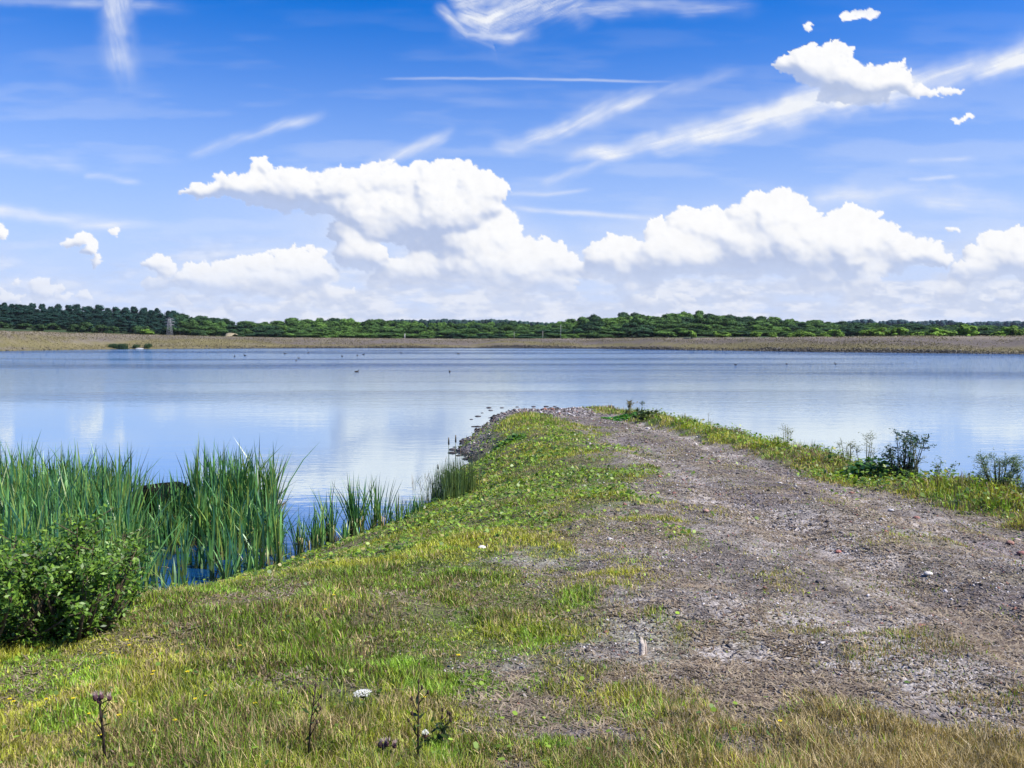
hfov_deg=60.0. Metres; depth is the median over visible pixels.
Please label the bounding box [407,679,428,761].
dry stalk
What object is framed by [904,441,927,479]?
wispy plant
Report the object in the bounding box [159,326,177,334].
hedge bush
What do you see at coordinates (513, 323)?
broadleaf tree
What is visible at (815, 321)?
broadleaf tree
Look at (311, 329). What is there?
broadleaf tree
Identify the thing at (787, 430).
wispy plant
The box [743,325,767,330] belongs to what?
broadleaf tree
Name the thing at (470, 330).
broadleaf tree
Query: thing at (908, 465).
dark bush
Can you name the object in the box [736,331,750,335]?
broadleaf tree
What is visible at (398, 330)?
broadleaf tree
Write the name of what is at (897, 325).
broadleaf tree
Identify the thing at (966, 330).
young tree
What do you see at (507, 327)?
broadleaf tree
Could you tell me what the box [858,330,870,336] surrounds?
young tree
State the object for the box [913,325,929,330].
broadleaf tree
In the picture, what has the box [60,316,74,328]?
pine tree
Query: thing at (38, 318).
pine tree
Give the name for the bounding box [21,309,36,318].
pine tree
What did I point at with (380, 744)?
thistle
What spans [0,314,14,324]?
pine tree
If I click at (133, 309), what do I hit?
pine tree
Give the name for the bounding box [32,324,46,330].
hedge bush
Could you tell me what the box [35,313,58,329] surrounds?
pine tree
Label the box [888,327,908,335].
young tree
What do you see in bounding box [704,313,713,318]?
broadleaf tree
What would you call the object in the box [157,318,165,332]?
pine tree
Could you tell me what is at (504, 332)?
broadleaf tree
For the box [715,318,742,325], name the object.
broadleaf tree
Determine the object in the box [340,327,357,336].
broadleaf tree
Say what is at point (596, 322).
broadleaf tree
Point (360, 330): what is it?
broadleaf tree
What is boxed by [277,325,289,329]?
broadleaf tree
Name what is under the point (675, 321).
broadleaf tree
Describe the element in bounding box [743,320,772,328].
broadleaf tree
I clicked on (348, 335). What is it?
broadleaf tree
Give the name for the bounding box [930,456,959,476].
wispy plant
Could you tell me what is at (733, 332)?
broadleaf tree
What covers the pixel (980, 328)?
broadleaf tree
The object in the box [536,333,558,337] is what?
broadleaf tree
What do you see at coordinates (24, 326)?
hedge bush
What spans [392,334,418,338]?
broadleaf tree
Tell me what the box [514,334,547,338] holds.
broadleaf tree
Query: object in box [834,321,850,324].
broadleaf tree
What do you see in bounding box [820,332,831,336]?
young tree
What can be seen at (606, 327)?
broadleaf tree
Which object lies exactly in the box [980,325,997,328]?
broadleaf tree
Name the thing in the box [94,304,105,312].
pine tree
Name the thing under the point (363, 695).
wild carrot
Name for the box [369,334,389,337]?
broadleaf tree
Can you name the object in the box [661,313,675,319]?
broadleaf tree
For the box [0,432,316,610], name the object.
reed bed
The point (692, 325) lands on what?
broadleaf tree
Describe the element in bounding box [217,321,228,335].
broadleaf tree
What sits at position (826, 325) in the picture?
broadleaf tree
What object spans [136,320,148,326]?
pine tree
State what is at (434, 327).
broadleaf tree
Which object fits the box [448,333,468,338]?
broadleaf tree
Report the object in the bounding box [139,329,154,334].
flowering bush
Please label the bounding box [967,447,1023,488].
wispy plant
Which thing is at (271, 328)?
broadleaf tree
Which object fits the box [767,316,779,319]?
broadleaf tree
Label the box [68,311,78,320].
pine tree
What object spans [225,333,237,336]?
sandy clearing
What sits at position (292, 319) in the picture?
broadleaf tree
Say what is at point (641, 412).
dock plant
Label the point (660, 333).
broadleaf tree
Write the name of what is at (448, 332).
broadleaf tree
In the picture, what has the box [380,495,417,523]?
bulrush clump
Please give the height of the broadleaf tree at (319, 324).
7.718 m
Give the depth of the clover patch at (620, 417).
32.13 m
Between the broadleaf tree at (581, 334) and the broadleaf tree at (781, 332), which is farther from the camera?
the broadleaf tree at (581, 334)
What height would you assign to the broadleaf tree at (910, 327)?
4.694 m
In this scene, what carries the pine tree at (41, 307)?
on the ground at (620, 462)
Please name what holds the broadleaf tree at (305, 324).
on the ground at (620, 462)
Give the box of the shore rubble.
[6,344,1023,353]
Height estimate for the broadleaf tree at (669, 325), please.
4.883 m
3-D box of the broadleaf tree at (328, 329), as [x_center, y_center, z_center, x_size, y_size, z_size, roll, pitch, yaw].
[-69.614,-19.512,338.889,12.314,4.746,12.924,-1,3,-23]
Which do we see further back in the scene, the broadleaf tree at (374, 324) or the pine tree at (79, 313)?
the broadleaf tree at (374, 324)
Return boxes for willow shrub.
[0,498,165,642]
[0,519,95,648]
[53,522,155,620]
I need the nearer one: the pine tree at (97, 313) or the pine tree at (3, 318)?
the pine tree at (3, 318)
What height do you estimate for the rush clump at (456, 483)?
1.652 m
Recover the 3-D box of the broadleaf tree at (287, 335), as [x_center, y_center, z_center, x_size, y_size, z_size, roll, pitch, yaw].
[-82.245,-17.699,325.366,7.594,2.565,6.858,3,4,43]
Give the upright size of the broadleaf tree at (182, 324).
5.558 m
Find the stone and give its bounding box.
[924,571,932,575]
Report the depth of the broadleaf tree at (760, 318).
350.94 m
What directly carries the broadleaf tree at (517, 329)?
on the ground at (620, 462)
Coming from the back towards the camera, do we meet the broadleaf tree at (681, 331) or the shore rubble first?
the broadleaf tree at (681, 331)
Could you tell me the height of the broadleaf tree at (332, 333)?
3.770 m
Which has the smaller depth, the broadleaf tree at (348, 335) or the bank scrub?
the bank scrub
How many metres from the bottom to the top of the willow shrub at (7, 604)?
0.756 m
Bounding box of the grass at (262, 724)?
[0,404,1023,767]
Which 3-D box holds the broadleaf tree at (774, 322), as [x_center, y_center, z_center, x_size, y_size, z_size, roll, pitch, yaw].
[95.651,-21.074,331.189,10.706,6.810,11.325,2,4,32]
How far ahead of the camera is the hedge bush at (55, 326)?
308.40 m
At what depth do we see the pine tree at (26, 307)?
354.25 m
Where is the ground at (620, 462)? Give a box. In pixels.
[0,326,1023,767]
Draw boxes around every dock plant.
[623,400,637,415]
[631,408,659,419]
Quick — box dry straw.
[0,413,1023,767]
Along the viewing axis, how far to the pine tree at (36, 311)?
331.59 m
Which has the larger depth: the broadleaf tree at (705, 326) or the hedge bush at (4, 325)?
the broadleaf tree at (705, 326)
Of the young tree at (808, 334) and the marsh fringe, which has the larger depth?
the young tree at (808, 334)
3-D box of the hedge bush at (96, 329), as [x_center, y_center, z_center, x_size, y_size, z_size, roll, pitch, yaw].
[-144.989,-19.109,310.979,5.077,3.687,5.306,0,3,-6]
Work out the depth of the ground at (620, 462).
6.72 m
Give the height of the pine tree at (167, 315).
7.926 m
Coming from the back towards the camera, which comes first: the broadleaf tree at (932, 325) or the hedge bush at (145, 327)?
the broadleaf tree at (932, 325)
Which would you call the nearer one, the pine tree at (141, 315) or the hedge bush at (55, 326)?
the hedge bush at (55, 326)
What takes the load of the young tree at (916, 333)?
on the ground at (620, 462)
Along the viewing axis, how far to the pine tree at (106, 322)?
315.31 m
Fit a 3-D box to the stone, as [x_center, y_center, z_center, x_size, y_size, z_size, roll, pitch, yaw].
[3.224,1.468,6.862,0.071,0.037,0.062,0,3,0]
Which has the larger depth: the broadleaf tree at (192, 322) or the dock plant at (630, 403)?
the broadleaf tree at (192, 322)
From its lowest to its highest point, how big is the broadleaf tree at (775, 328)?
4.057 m
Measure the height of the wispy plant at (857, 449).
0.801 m
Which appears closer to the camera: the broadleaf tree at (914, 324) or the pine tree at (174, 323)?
the pine tree at (174, 323)
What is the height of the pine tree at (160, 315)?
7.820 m
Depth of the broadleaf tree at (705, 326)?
311.86 m
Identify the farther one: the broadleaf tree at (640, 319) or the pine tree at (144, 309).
the pine tree at (144, 309)
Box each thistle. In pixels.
[90,690,113,760]
[376,735,396,758]
[421,728,433,747]
[431,708,451,742]
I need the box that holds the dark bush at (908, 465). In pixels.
[875,428,936,478]
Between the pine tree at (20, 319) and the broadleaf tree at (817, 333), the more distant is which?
the pine tree at (20, 319)
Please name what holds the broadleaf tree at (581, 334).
on the ground at (620, 462)
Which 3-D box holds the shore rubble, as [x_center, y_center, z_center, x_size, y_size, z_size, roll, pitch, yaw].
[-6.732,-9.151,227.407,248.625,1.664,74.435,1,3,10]
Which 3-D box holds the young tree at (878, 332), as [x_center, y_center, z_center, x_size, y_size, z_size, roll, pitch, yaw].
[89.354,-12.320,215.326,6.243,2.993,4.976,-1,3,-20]
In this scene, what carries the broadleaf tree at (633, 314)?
on the ground at (620, 462)
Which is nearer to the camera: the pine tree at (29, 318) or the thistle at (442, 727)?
the thistle at (442, 727)
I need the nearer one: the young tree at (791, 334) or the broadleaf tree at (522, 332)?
the young tree at (791, 334)
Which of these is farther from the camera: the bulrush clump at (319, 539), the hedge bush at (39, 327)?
the hedge bush at (39, 327)
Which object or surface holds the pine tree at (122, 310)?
on the ground at (620, 462)
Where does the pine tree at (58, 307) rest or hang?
on the ground at (620, 462)
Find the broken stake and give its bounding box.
[639,636,646,655]
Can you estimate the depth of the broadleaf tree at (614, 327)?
317.67 m
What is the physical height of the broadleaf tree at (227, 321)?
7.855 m
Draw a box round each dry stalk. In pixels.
[301,683,321,758]
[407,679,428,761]
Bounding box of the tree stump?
[140,481,188,527]
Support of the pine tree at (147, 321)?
on the ground at (620, 462)
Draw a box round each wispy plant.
[777,423,792,445]
[834,437,859,462]
[852,430,878,461]
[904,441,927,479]
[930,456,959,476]
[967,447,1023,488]
[997,466,1023,492]
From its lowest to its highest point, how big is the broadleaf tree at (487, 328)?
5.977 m
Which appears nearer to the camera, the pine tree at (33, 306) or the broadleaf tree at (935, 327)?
the broadleaf tree at (935, 327)
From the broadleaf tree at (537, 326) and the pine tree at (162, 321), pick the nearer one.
the pine tree at (162, 321)
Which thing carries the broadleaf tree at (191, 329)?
on the ground at (620, 462)
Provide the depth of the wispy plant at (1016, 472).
12.19 m
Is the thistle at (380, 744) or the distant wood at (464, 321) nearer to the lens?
the thistle at (380, 744)
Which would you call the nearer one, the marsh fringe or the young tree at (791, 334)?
the marsh fringe
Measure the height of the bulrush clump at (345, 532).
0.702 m
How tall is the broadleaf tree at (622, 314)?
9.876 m
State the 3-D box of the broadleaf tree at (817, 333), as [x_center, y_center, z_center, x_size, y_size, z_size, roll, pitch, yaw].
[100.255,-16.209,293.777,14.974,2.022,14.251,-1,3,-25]
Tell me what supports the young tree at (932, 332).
on the ground at (620, 462)
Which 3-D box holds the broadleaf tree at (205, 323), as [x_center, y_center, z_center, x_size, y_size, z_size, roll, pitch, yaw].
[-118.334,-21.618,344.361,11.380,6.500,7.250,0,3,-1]
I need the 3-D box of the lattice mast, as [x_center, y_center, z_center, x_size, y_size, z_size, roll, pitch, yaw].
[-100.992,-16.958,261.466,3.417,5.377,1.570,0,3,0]
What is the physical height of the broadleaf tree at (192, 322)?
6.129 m
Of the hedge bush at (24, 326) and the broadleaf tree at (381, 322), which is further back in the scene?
the broadleaf tree at (381, 322)
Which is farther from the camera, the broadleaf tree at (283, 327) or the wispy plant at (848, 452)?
the broadleaf tree at (283, 327)
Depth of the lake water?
47.60 m
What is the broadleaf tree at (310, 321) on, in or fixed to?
on the ground at (620, 462)
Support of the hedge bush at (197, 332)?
on the ground at (620, 462)
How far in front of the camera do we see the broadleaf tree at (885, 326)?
316.76 m
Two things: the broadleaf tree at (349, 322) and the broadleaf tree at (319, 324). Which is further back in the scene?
the broadleaf tree at (349, 322)
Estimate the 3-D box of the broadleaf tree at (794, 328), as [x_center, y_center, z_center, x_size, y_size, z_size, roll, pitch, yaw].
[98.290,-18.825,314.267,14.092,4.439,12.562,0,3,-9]
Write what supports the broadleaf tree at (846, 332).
on the ground at (620, 462)
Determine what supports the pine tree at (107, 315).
on the ground at (620, 462)
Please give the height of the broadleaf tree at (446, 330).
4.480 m
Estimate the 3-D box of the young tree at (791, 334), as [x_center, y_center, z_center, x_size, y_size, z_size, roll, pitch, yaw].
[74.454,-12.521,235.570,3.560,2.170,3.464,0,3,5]
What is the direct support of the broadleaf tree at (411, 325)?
on the ground at (620, 462)
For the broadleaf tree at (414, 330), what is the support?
on the ground at (620, 462)
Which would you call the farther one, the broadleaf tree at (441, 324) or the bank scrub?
the broadleaf tree at (441, 324)
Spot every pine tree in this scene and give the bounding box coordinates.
[0,302,11,309]
[0,307,9,313]
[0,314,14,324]
[11,304,23,310]
[11,316,30,325]
[12,305,24,317]
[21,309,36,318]
[22,305,31,313]
[25,315,35,324]
[29,303,35,318]
[33,309,43,318]
[33,314,44,324]
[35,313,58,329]
[38,304,46,312]
[50,309,60,316]
[54,304,61,313]
[59,305,72,314]
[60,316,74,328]
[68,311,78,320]
[72,304,81,312]
[76,311,84,317]
[80,306,91,311]
[81,310,93,318]
[83,316,96,331]
[90,309,103,324]
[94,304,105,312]
[100,311,111,319]
[100,319,113,331]
[111,306,120,315]
[112,312,121,318]
[113,317,128,331]
[119,307,131,314]
[120,309,135,323]
[125,317,136,333]
[130,306,138,314]
[136,311,147,320]
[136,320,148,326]
[139,307,148,319]
[144,319,155,332]
[147,310,156,320]
[148,316,161,332]
[155,308,164,315]
[156,313,164,318]
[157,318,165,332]
[163,318,179,327]
[164,313,177,324]
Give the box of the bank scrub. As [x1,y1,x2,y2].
[0,330,1023,353]
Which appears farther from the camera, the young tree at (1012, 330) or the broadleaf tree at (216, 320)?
the broadleaf tree at (216, 320)
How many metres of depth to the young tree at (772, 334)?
234.74 m
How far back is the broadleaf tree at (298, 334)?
327.74 m
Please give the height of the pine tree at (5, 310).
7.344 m
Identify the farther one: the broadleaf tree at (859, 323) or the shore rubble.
the broadleaf tree at (859, 323)
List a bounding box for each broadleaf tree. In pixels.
[173,314,189,323]
[176,321,191,334]
[181,326,210,335]
[189,319,198,325]
[193,315,213,323]
[194,320,218,326]
[206,326,227,335]
[212,317,221,323]
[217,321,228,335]
[220,318,235,328]
[224,325,245,333]
[232,324,251,332]
[237,321,254,325]
[243,328,257,336]
[246,332,267,336]
[250,325,268,335]
[251,323,270,336]
[263,325,284,336]
[266,331,286,337]
[269,320,283,324]
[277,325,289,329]
[280,332,294,337]
[281,317,301,324]
[286,321,304,328]
[287,326,309,333]
[290,332,311,337]
[300,319,313,323]
[300,322,310,327]
[301,331,331,337]
[304,327,320,333]
[310,320,326,328]
[317,327,341,331]
[320,330,344,337]
[323,318,339,324]
[324,321,341,336]
[334,325,358,328]
[339,318,358,326]
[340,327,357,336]
[343,332,358,337]
[354,328,364,332]
[354,332,374,337]
[359,325,376,332]
[361,319,387,326]
[365,327,389,333]
[366,322,380,326]
[369,332,400,337]
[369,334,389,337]
[388,328,411,333]
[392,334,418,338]
[395,323,409,331]
[405,323,419,327]
[405,328,426,336]
[409,334,430,338]
[411,324,436,334]
[419,330,435,337]
[428,335,449,338]
[429,325,443,333]
[434,329,450,336]
[435,322,446,330]
[436,330,469,337]
[437,325,454,330]
[445,323,456,329]
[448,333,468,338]
[455,328,477,333]
[464,321,475,327]
[470,332,495,338]
[471,324,486,332]
[477,325,498,333]
[489,324,505,333]
[493,330,513,335]
[494,333,507,338]
[498,324,513,333]
[504,334,520,338]
[508,320,517,327]
[508,327,528,331]
[510,330,535,333]
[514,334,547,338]
[515,324,529,327]
[529,324,545,328]
[534,330,565,336]
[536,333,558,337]
[538,326,549,329]
[548,323,573,329]
[548,329,568,337]
[554,334,578,338]
[561,319,576,323]
[564,325,582,336]
[569,323,602,337]
[576,316,588,321]
[576,319,588,324]
[577,332,595,336]
[586,330,625,338]
[587,318,605,326]
[588,314,600,320]
[600,317,618,325]
[601,325,610,333]
[605,323,622,333]
[617,312,630,317]
[617,316,632,324]
[618,322,647,336]
[625,312,643,317]
[628,315,653,325]
[631,330,656,337]
[640,324,655,330]
[648,316,662,323]
[648,330,677,336]
[651,323,672,330]
[659,318,685,324]
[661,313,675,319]
[661,323,679,330]
[666,328,688,336]
[673,311,692,323]
[673,323,702,335]
[679,316,694,323]
[690,324,712,329]
[692,310,703,323]
[694,317,715,323]
[694,330,716,335]
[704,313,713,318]
[704,315,722,324]
[708,330,744,335]
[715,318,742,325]
[715,325,742,330]
[735,319,749,326]
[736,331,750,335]
[743,316,753,320]
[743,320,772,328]
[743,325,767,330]
[747,330,769,335]
[752,316,766,320]
[759,319,780,326]
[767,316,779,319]
[767,326,791,330]
[775,319,785,323]
[775,331,790,336]
[777,321,796,326]
[780,325,803,331]
[795,322,807,327]
[795,327,825,332]
[807,320,824,324]
[812,323,841,328]
[812,332,823,335]
[820,328,842,331]
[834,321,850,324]
[839,324,869,335]
[841,327,856,335]
[848,328,871,335]
[851,322,866,335]
[864,325,887,328]
[877,325,894,329]
[887,324,902,326]
[900,330,926,335]
[902,323,921,325]
[902,325,918,330]
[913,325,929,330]
[924,324,952,327]
[925,326,944,328]
[955,322,968,328]
[975,326,987,330]
[978,331,1000,335]
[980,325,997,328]
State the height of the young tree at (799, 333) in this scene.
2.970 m
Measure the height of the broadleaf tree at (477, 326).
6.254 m
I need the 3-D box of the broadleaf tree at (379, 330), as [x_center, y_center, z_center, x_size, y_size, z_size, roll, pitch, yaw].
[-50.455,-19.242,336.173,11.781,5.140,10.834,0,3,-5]
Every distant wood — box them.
[390,319,553,326]
[847,319,1023,326]
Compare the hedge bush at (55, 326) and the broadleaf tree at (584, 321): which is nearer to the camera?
the hedge bush at (55, 326)
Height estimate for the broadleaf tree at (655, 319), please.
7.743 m
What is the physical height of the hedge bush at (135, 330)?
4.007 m
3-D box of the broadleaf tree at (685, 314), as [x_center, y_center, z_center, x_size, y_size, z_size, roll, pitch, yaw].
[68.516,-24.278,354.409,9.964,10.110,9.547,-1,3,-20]
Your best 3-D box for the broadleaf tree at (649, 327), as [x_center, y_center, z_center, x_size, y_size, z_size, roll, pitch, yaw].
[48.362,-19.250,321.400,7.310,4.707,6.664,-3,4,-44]
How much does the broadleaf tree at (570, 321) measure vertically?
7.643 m
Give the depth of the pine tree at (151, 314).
343.99 m
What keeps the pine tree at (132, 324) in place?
on the ground at (620, 462)
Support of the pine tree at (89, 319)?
on the ground at (620, 462)
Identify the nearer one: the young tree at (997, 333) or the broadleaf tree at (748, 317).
the young tree at (997, 333)
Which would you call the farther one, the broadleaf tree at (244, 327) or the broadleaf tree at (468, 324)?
the broadleaf tree at (468, 324)
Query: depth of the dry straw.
4.91 m
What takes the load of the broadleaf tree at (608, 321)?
on the ground at (620, 462)
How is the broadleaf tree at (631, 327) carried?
on the ground at (620, 462)
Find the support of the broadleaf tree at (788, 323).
on the ground at (620, 462)
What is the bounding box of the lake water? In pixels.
[0,348,1023,589]
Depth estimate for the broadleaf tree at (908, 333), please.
295.31 m
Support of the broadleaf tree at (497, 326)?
on the ground at (620, 462)
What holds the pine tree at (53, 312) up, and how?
on the ground at (620, 462)
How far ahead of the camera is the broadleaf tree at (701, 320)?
333.55 m
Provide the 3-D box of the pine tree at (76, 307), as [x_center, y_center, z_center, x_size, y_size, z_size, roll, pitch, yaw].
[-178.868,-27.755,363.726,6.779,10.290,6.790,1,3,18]
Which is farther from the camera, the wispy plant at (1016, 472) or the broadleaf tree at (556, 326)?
the broadleaf tree at (556, 326)
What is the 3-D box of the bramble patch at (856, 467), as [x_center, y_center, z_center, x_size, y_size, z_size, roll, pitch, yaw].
[6.203,1.603,15.351,1.296,0.706,1.064,0,3,0]
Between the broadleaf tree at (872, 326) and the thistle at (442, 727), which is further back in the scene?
the broadleaf tree at (872, 326)
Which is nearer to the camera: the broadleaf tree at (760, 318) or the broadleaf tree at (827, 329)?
the broadleaf tree at (827, 329)
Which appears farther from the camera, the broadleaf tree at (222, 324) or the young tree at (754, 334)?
the broadleaf tree at (222, 324)
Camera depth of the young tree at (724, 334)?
234.57 m
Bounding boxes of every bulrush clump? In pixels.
[279,502,322,556]
[292,502,339,549]
[305,482,362,545]
[333,471,384,536]
[335,517,357,542]
[357,477,400,529]
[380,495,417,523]
[398,501,416,519]
[407,495,425,513]
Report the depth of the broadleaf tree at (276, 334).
323.30 m
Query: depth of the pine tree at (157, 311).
369.40 m
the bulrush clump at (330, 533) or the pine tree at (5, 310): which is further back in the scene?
the pine tree at (5, 310)
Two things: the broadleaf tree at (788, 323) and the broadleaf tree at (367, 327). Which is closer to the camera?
the broadleaf tree at (788, 323)
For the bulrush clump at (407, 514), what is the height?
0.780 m
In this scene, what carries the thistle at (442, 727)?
on the ground at (620, 462)
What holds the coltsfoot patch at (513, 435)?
on the ground at (620, 462)
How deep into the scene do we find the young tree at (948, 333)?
213.05 m
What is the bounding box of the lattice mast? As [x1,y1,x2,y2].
[165,317,173,333]
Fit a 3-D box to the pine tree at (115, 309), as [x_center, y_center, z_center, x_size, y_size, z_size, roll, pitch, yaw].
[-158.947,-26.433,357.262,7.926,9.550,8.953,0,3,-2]
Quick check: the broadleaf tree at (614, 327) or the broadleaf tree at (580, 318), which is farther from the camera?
the broadleaf tree at (580, 318)
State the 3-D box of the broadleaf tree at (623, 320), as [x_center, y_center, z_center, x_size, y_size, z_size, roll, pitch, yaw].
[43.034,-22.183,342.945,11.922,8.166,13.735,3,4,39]
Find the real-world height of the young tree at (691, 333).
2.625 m
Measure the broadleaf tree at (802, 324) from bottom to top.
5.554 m
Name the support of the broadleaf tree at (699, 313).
on the ground at (620, 462)
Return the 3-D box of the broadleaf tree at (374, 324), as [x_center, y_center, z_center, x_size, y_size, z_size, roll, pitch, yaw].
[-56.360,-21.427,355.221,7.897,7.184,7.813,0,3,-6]
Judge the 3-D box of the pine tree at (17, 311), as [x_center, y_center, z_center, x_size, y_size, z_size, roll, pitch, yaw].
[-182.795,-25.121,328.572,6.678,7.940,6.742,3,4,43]
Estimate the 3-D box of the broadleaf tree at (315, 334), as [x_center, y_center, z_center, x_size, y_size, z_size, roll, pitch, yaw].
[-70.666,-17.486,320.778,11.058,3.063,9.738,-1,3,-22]
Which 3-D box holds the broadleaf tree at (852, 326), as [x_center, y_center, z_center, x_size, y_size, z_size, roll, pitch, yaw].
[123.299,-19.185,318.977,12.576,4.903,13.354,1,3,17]
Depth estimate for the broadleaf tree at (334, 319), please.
383.20 m
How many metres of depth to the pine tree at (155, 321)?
323.62 m
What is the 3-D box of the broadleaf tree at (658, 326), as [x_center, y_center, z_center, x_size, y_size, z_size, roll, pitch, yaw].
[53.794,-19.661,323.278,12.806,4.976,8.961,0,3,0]
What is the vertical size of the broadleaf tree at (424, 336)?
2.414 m
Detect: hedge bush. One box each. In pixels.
[0,322,12,327]
[13,323,32,329]
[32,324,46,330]
[46,323,60,329]
[66,324,78,331]
[76,322,92,331]
[90,325,106,332]
[103,326,119,333]
[131,325,142,334]
[140,326,154,334]
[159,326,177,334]
[171,328,188,334]
[192,329,206,335]
[235,331,245,336]
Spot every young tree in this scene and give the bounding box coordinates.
[687,330,696,338]
[718,332,731,336]
[749,331,762,337]
[768,332,776,336]
[786,333,796,336]
[796,330,804,336]
[802,331,814,336]
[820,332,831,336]
[827,329,844,336]
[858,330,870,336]
[868,327,890,335]
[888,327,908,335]
[910,332,926,335]
[925,328,942,335]
[937,329,957,335]
[953,324,979,335]
[989,331,1005,335]
[1001,325,1023,335]
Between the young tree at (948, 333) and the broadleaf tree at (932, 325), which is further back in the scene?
the broadleaf tree at (932, 325)
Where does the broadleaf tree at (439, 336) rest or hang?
on the ground at (620, 462)
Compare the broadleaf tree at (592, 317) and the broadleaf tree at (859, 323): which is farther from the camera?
the broadleaf tree at (592, 317)
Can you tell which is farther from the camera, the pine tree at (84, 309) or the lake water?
the pine tree at (84, 309)
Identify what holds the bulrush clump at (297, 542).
on the ground at (620, 462)
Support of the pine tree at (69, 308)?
on the ground at (620, 462)
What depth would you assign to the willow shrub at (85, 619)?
4.92 m
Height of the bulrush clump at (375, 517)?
1.296 m
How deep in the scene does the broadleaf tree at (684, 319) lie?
338.23 m
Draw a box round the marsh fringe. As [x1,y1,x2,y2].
[219,447,469,579]
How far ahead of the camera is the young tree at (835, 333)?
235.01 m
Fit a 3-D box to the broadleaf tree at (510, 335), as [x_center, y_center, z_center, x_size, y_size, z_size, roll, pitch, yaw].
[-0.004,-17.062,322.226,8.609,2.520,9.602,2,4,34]
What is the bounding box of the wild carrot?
[354,689,370,705]
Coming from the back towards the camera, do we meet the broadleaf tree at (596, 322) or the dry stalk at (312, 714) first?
the broadleaf tree at (596, 322)
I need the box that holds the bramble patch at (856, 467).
[835,456,898,479]
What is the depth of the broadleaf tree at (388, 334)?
322.29 m
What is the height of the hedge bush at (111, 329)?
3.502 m
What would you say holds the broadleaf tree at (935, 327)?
on the ground at (620, 462)
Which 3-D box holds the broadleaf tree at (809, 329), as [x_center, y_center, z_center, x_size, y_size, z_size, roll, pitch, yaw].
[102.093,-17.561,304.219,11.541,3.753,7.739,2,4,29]
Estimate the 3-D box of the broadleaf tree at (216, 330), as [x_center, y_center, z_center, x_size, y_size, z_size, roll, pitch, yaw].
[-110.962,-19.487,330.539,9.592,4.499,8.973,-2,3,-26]
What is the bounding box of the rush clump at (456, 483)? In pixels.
[420,435,482,502]
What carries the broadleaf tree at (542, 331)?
on the ground at (620, 462)
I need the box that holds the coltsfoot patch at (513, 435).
[492,433,526,449]
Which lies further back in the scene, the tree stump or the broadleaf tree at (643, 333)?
the broadleaf tree at (643, 333)
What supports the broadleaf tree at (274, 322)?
on the ground at (620, 462)
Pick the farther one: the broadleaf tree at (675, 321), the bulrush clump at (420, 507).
the broadleaf tree at (675, 321)
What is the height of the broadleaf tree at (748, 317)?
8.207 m
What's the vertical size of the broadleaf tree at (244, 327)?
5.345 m
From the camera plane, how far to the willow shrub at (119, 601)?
5.43 m
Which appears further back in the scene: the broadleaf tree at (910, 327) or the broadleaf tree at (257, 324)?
the broadleaf tree at (257, 324)
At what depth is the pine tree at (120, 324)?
322.61 m
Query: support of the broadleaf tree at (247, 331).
on the ground at (620, 462)
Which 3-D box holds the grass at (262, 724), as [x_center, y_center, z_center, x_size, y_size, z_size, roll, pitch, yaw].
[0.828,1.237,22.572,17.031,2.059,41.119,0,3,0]
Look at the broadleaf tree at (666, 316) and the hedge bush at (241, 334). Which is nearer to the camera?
the hedge bush at (241, 334)
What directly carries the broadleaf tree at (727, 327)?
on the ground at (620, 462)
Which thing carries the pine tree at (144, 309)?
on the ground at (620, 462)
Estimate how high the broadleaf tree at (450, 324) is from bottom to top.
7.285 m
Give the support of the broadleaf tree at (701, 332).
on the ground at (620, 462)
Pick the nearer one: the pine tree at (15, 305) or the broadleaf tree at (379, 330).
the broadleaf tree at (379, 330)
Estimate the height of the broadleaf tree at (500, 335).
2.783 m
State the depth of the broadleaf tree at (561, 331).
328.83 m
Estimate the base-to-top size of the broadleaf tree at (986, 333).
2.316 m
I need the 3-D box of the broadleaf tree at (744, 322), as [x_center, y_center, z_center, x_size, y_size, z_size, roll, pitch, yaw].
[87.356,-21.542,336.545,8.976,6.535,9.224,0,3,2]
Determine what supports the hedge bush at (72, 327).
on the ground at (620, 462)
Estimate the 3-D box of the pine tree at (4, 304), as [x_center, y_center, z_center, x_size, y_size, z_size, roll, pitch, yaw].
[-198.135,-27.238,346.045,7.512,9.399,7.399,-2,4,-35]
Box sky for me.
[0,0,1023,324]
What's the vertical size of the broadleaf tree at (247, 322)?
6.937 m
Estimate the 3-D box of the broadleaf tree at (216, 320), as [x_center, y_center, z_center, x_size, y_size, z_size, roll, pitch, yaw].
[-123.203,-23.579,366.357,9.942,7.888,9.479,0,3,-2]
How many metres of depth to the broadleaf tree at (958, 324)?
331.89 m
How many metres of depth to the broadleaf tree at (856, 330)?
295.93 m
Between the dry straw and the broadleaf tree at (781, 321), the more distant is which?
the broadleaf tree at (781, 321)
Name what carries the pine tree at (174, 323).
on the ground at (620, 462)
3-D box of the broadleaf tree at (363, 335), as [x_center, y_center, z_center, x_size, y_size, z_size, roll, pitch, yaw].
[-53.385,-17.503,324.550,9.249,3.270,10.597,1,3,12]
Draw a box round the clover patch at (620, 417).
[601,412,636,420]
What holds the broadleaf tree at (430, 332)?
on the ground at (620, 462)
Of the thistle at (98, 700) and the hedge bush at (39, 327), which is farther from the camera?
the hedge bush at (39, 327)

